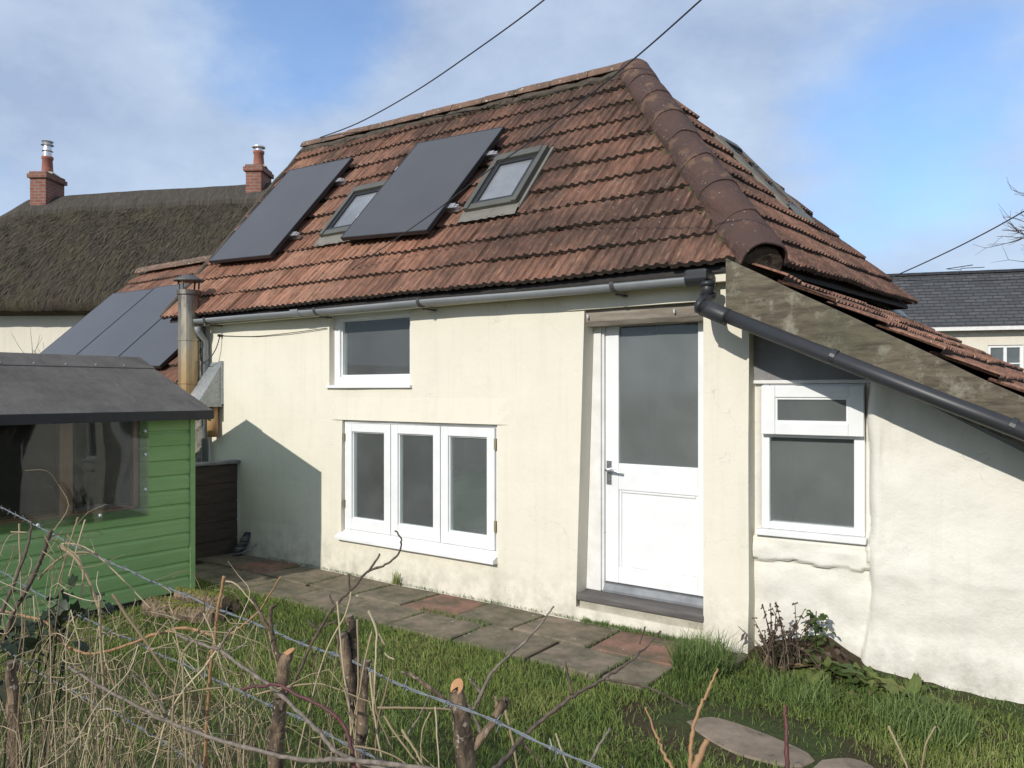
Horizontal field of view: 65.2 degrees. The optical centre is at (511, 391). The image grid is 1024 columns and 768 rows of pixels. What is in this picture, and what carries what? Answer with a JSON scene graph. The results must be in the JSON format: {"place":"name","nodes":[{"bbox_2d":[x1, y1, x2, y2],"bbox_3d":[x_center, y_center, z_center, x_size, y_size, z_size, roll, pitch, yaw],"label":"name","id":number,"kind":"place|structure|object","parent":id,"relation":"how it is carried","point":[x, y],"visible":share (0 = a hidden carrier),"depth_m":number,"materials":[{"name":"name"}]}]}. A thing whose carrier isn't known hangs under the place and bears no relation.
{"place":"outdoors","nodes":[
{"label":"outdoors","id":0,"kind":"place"},
{"bbox_2d":[73,504,120,510],"bbox_3d":[-3.146,0.863,6.049,0.130,0.025,0.350,0,0,37],"label":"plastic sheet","id":1,"kind":"object","parent":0,"point":[92,507],"visible":0.8,"depth_m":6.01,"materials":[{"name":"grey plastic"}]},
{"bbox_2d":[0,469,935,767],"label":"dry grass","id":2,"kind":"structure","parent":0,"point":[104,731],"depth_m":1.90,"materials":[{"name":"plant"}]},
{"bbox_2d":[0,521,32,624],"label":"bare branch","id":3,"kind":"object","parent":2,"relation":"on","point":[4,605],"visible":0.92,"depth_m":2.15,"materials":[{"name":"brown plant"}]},
{"bbox_2d":[0,609,211,654],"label":"bramble cane","id":4,"kind":"object","parent":2,"relation":"on","point":[130,643],"visible":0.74,"depth_m":2.17,"materials":[{"name":"brown plant"}]},
{"bbox_2d":[203,576,225,767],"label":"bare branch","id":5,"kind":"object","parent":2,"relation":"on","point":[205,753],"visible":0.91,"depth_m":1.90,"materials":[{"name":"brown wood"}]},
{"bbox_2d":[204,576,281,665],"bbox_3d":[-0.639,0.544,1.900,0.185,0.215,0.008,0,0,0],"label":"bare branch","id":6,"kind":"object","parent":2,"relation":"on","point":[252,617],"visible":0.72,"depth_m":1.90,"materials":[{"name":"brown wood"}]},
{"bbox_2d":[67,665,437,767],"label":"bare branch","id":7,"kind":"object","parent":2,"relation":"on","point":[381,763],"visible":0.98,"depth_m":1.51,"materials":[{"name":"grey plant"}]},
{"bbox_2d":[176,624,388,767],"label":"bare branch","id":8,"kind":"object","parent":2,"relation":"on","point":[326,741],"visible":0.94,"depth_m":1.51,"materials":[{"name":"grey plant"}]},
{"bbox_2d":[241,682,356,767],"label":"bramble cane","id":9,"kind":"object","parent":2,"relation":"on","point":[334,715],"visible":0.98,"depth_m":1.44,"materials":[{"name":"brown plant"}]},
{"bbox_2d":[280,530,401,710],"bbox_3d":[-0.331,0.444,1.550,0.238,0.351,0.009,0,0,0],"label":"bare branch","id":10,"kind":"object","parent":2,"relation":"on","point":[322,625],"visible":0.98,"depth_m":1.55,"materials":[{"name":"brown plant"}]},
{"bbox_2d":[492,626,694,767],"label":"bare branch","id":11,"kind":"object","parent":2,"relation":"on","point":[506,758],"visible":1,"depth_m":1.32,"materials":[{"name":"brown plant"}]},
{"bbox_2d":[586,728,610,767],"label":"bare branch","id":12,"kind":"object","parent":2,"relation":"on","point":[598,746],"visible":0.9,"depth_m":1.22,"materials":[{"name":"grey plant"}]},
{"bbox_2d":[645,707,673,767],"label":"bare branch","id":13,"kind":"object","parent":2,"relation":"on","point":[666,759],"visible":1,"depth_m":1.22,"materials":[{"name":"brown wood"}]},
{"bbox_2d":[691,739,709,767],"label":"bare branch","id":14,"kind":"object","parent":2,"relation":"on","point":[699,756],"visible":1,"depth_m":1.19,"materials":[{"name":"orange wood"}]},
{"bbox_2d":[688,668,718,767],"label":"bare branch","id":15,"kind":"object","parent":2,"relation":"on","point":[691,742],"visible":1,"depth_m":1.22,"materials":[{"name":"brown wood"}]},
{"bbox_2d":[783,705,789,767],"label":"bramble cane","id":16,"kind":"object","parent":2,"relation":"on","point":[786,751],"visible":1,"depth_m":1.23,"materials":[{"name":"brown plant"}]},
{"bbox_2d":[195,553,748,692],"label":"path","id":17,"kind":"structure","parent":0,"point":[509,630],"depth_m":5.72,"materials":[{"name":"stone"}]},
{"bbox_2d":[232,532,250,555],"bbox_3d":[-2.709,1.529,8.022,0.187,0.236,0.099,0,0,-33],"label":"hose end","id":18,"kind":"object","parent":17,"relation":"on","point":[241,544],"visible":0.98,"depth_m":7.99,"materials":[{"name":"plastic"}]},
{"bbox_2d":[390,571,400,584],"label":"grass tuft","id":19,"kind":"object","parent":17,"relation":"on","point":[395,580],"visible":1,"depth_m":6.77,"materials":[{"name":"green plant"}]},
{"bbox_2d":[0,562,1023,767],"bbox_3d":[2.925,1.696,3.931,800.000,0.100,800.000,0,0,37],"label":"ground","id":20,"kind":"structure","parent":0,"point":[674,719],"depth_m":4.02,"materials":[{"name":"green plant"}]},
{"bbox_2d":[5,660,22,767],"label":"hedge stump","id":21,"kind":"object","parent":20,"relation":"on","point":[11,683],"visible":0.81,"depth_m":1.99,"materials":[{"name":"brown wood"}]},
{"bbox_2d":[12,334,43,352],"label":"bare shrub","id":22,"kind":"object","parent":20,"relation":"on","point":[32,348],"visible":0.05,"depth_m":13.31,"materials":[{"name":"grey plant"}]},
{"bbox_2d":[0,573,113,767],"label":"bramble bush","id":23,"kind":"object","parent":20,"relation":"on","point":[30,643],"visible":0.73,"depth_m":2.19,"materials":[{"name":"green plant"}]},
{"bbox_2d":[1,529,53,646],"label":"bare branch","id":24,"kind":"object","parent":23,"relation":"attached to","point":[32,578],"visible":0.85,"depth_m":2.10,"materials":[{"name":"brown plant"}]},
{"bbox_2d":[0,352,213,635],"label":"garden shed","id":25,"kind":"structure","parent":20,"relation":"on","point":[86,430],"depth_m":6.26,"materials":[{"name":"green paint"}]},
{"bbox_2d":[40,255,210,384],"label":"cottage wing","id":26,"kind":"structure","parent":20,"relation":"on","point":[127,321],"depth_m":11.39,"materials":[{"name":"grey glass"}]},
{"bbox_2d":[0,140,273,352],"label":"thatched cottage","id":27,"kind":"structure","parent":20,"relation":"on","point":[68,262],"depth_m":18.35,"materials":[{"name":"plant"}]},
{"bbox_2d":[141,589,239,626],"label":"mossy logs","id":28,"kind":"object","parent":20,"relation":"on","point":[226,601],"visible":0.58,"depth_m":5.77,"materials":[{"name":"brown wood"}]},
{"bbox_2d":[145,586,240,615],"bbox_3d":[-2.365,1.533,5.880,0.681,0.164,0.407,0,0,15],"label":"moss patch","id":29,"kind":"object","parent":28,"relation":"on","point":[179,588],"visible":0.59,"depth_m":5.82,"materials":[{"name":"plant"}]},
{"bbox_2d":[195,459,239,558],"bbox_3d":[-3.103,1.198,7.815,0.130,1.005,0.955,0,0,37],"label":"board fence","id":30,"kind":"object","parent":20,"relation":"on","point":[215,520],"visible":0.48,"depth_m":7.97,"materials":[{"name":"brown wood"}]},
{"bbox_2d":[252,597,293,767],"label":"hedge stump","id":31,"kind":"object","parent":20,"relation":"on","point":[277,729],"visible":0.96,"depth_m":1.59,"materials":[{"name":"brown wood"}]},
{"bbox_2d":[336,614,367,767],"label":"hedge stump","id":32,"kind":"object","parent":20,"relation":"on","point":[349,642],"visible":0.62,"depth_m":1.60,"materials":[{"name":"brown wood"}]},
{"bbox_2d":[0,507,622,767],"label":"barbed wire","id":33,"kind":"object","parent":32,"relation":"attached to","point":[497,722],"visible":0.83,"depth_m":1.53,"materials":[{"name":"grey metal"}]},
{"bbox_2d":[352,659,370,767],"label":"hedge stump","id":34,"kind":"object","parent":20,"relation":"on","point":[361,731],"visible":0.82,"depth_m":1.56,"materials":[{"name":"brown wood"}]},
{"bbox_2d":[5,650,202,767],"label":"barbed wire","id":35,"kind":"object","parent":34,"relation":"attached to","point":[143,730],"visible":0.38,"depth_m":2.41,"materials":[{"name":"grey metal"}]},
{"bbox_2d":[0,571,394,767],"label":"barbed wire","id":36,"kind":"object","parent":34,"relation":"attached to","point":[327,734],"visible":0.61,"depth_m":1.97,"materials":[{"name":"grey metal"}]},
{"bbox_2d":[401,671,509,767],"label":"hedge stump","id":37,"kind":"object","parent":20,"relation":"on","point":[466,745],"visible":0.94,"depth_m":1.49,"materials":[{"name":"brown wood"}]},
{"bbox_2d":[407,693,430,733],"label":"bare branch","id":38,"kind":"object","parent":37,"relation":"attached to","point":[413,725],"visible":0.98,"depth_m":1.50,"materials":[{"name":"brown plant"}]},
{"bbox_2d":[466,606,553,733],"bbox_3d":[-0.004,0.524,1.500,0.167,0.246,0.009,0,0,0],"label":"bare branch","id":39,"kind":"object","parent":37,"relation":"attached to","point":[477,701],"visible":0.92,"depth_m":1.50,"materials":[{"name":"brown plant"}]},
{"bbox_2d":[160,58,1023,703],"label":"cottage","id":40,"kind":"structure","parent":20,"relation":"on","point":[636,344],"depth_m":6.04,"materials":[{"name":"paint"}]},
{"bbox_2d":[325,309,411,387],"bbox_3d":[-1.233,-0.376,7.100,1.075,0.688,0.180,0,0,37],"label":"window","id":41,"kind":"structure","parent":40,"relation":"in","point":[372,349],"depth_m":7.15,"materials":[{"name":"white paint"}]},
{"bbox_2d":[335,420,497,564],"bbox_3d":[-0.822,0.796,6.756,1.815,1.072,0.180,0,0,37],"label":"window","id":42,"kind":"structure","parent":40,"relation":"in","point":[399,475],"depth_m":6.78,"materials":[{"name":"white paint"}]},
{"bbox_2d":[320,0,544,137],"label":"overhead cable","id":43,"kind":"object","parent":40,"relation":"attached to","point":[444,71],"visible":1,"depth_m":8.00,"materials":[{"name":"black rubber"}]},
{"bbox_2d":[221,0,701,335],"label":"overhead cable","id":44,"kind":"object","parent":40,"relation":"attached to","point":[664,32],"visible":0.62,"depth_m":4.82,"materials":[{"name":"black rubber"}]},
{"bbox_2d":[603,322,702,608],"bbox_3d":[1.010,0.467,5.558,0.835,1.955,0.106,0,0,37],"label":"door","id":45,"kind":"structure","parent":40,"relation":"in","point":[654,513],"depth_m":5.61,"materials":[{"name":"white paint"}]},
{"bbox_2d":[755,383,867,544],"bbox_3d":[1.837,0.424,4.913,0.645,0.948,0.150,0,0,33],"label":"window","id":46,"kind":"structure","parent":40,"relation":"in","point":[854,427],"depth_m":4.85,"materials":[{"name":"white paint"}]},
{"bbox_2d":[205,556,1023,711],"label":"joint grass","id":47,"kind":"structure","parent":20,"relation":"on","point":[619,627],"depth_m":5.48,"materials":[{"name":"green plant"}]},
{"bbox_2d":[651,619,748,679],"bbox_3d":[1.110,1.517,4.761,0.704,0.266,0.704,0,0,14],"label":"grass tuft","id":48,"kind":"object","parent":20,"relation":"on","point":[700,657],"visible":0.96,"depth_m":4.66,"materials":[{"name":"green plant"}]},
{"bbox_2d":[687,717,814,767],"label":"stepping stone","id":49,"kind":"object","parent":20,"relation":"on","point":[745,741],"visible":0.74,"depth_m":3.76,"materials":[{"name":"beige stone"}]},
{"bbox_2d":[737,602,846,680],"bbox_3d":[1.628,1.464,4.725,0.664,0.490,0.356,0,0,44],"label":"dead weed","id":50,"kind":"object","parent":20,"relation":"on","point":[769,645],"visible":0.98,"depth_m":4.72,"materials":[{"name":"brown plant"}]},
{"bbox_2d":[752,667,847,709],"bbox_3d":[1.565,1.613,4.375,0.567,0.174,0.577,0,0,-1],"label":"grass tuft","id":51,"kind":"object","parent":20,"relation":"on","point":[817,689],"visible":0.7,"depth_m":4.35,"materials":[{"name":"green plant"}]},
{"bbox_2d":[769,646,863,687],"bbox_3d":[1.764,1.655,4.648,0.466,0.249,0.456,0,0,-7],"label":"dock plant","id":52,"kind":"object","parent":20,"relation":"on","point":[826,666],"visible":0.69,"depth_m":4.61,"materials":[{"name":"green plant"}]},
{"bbox_2d":[797,610,835,654],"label":"leafy weed","id":53,"kind":"object","parent":20,"relation":"on","point":[822,617],"visible":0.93,"depth_m":4.76,"materials":[{"name":"green plant"}]},
{"bbox_2d":[823,682,860,703],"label":"dock plant","id":54,"kind":"object","parent":20,"relation":"on","point":[843,690],"visible":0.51,"depth_m":4.38,"materials":[{"name":"green plant"}]},
{"bbox_2d":[814,758,872,767],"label":"stepping stone","id":55,"kind":"object","parent":20,"relation":"on","point":[841,763],"visible":1,"depth_m":3.54,"materials":[{"name":"beige stone"}]},
{"bbox_2d":[836,662,900,697],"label":"dock plant","id":56,"kind":"object","parent":20,"relation":"on","point":[870,672],"visible":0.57,"depth_m":4.49,"materials":[{"name":"green plant"}]},
{"bbox_2d":[741,635,1023,726],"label":"earth bank","id":57,"kind":"structure","parent":20,"relation":"on","point":[852,658],"depth_m":4.62,"materials":[{"name":"soil"}]},
{"bbox_2d":[861,672,947,712],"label":"dock plant","id":58,"kind":"object","parent":20,"relation":"on","point":[918,685],"visible":0.5,"depth_m":4.42,"materials":[{"name":"green plant"}]},
{"bbox_2d":[848,678,993,751],"bbox_3d":[2.061,1.617,4.039,0.744,0.226,0.741,0,0,37],"label":"grass tuft","id":59,"kind":"object","parent":20,"relation":"on","point":[960,722],"visible":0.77,"depth_m":4.00,"materials":[{"name":"green plant"}]},
{"bbox_2d":[887,265,1023,371],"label":"slate house","id":60,"kind":"structure","parent":20,"relation":"on","point":[982,310],"depth_m":20.51,"materials":[{"name":"slate"},{"name":"cream render"},{"name":"white paint"}]},
{"bbox_2d":[988,345,1022,367],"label":"window","id":61,"kind":"structure","parent":60,"relation":"in","point":[1004,347],"depth_m":19.73,"materials":[{"name":"white paint"}]},
{"bbox_2d":[938,702,994,723],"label":"dock plant","id":62,"kind":"object","parent":20,"relation":"on","point":[976,712],"visible":0.25,"depth_m":4.21,"materials":[{"name":"green plant"}]},
{"bbox_2d":[976,179,1023,262],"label":"bare tree","id":63,"kind":"object","parent":20,"relation":"on","point":[1015,230],"visible":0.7,"depth_m":30.95,"materials":[{"name":"brown plant"}]},
{"bbox_2d":[0,0,1023,273],"label":"sky","id":64,"kind":"structure","parent":0,"point":[899,124],"materials":[{"name":"blue"}]},
{"bbox_2d":[891,211,1023,277],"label":"overhead cable","id":65,"kind":"object","parent":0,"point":[960,245],"visible":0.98,"depth_m":20.23,"materials":[{"name":"black rubber"}]}
]}

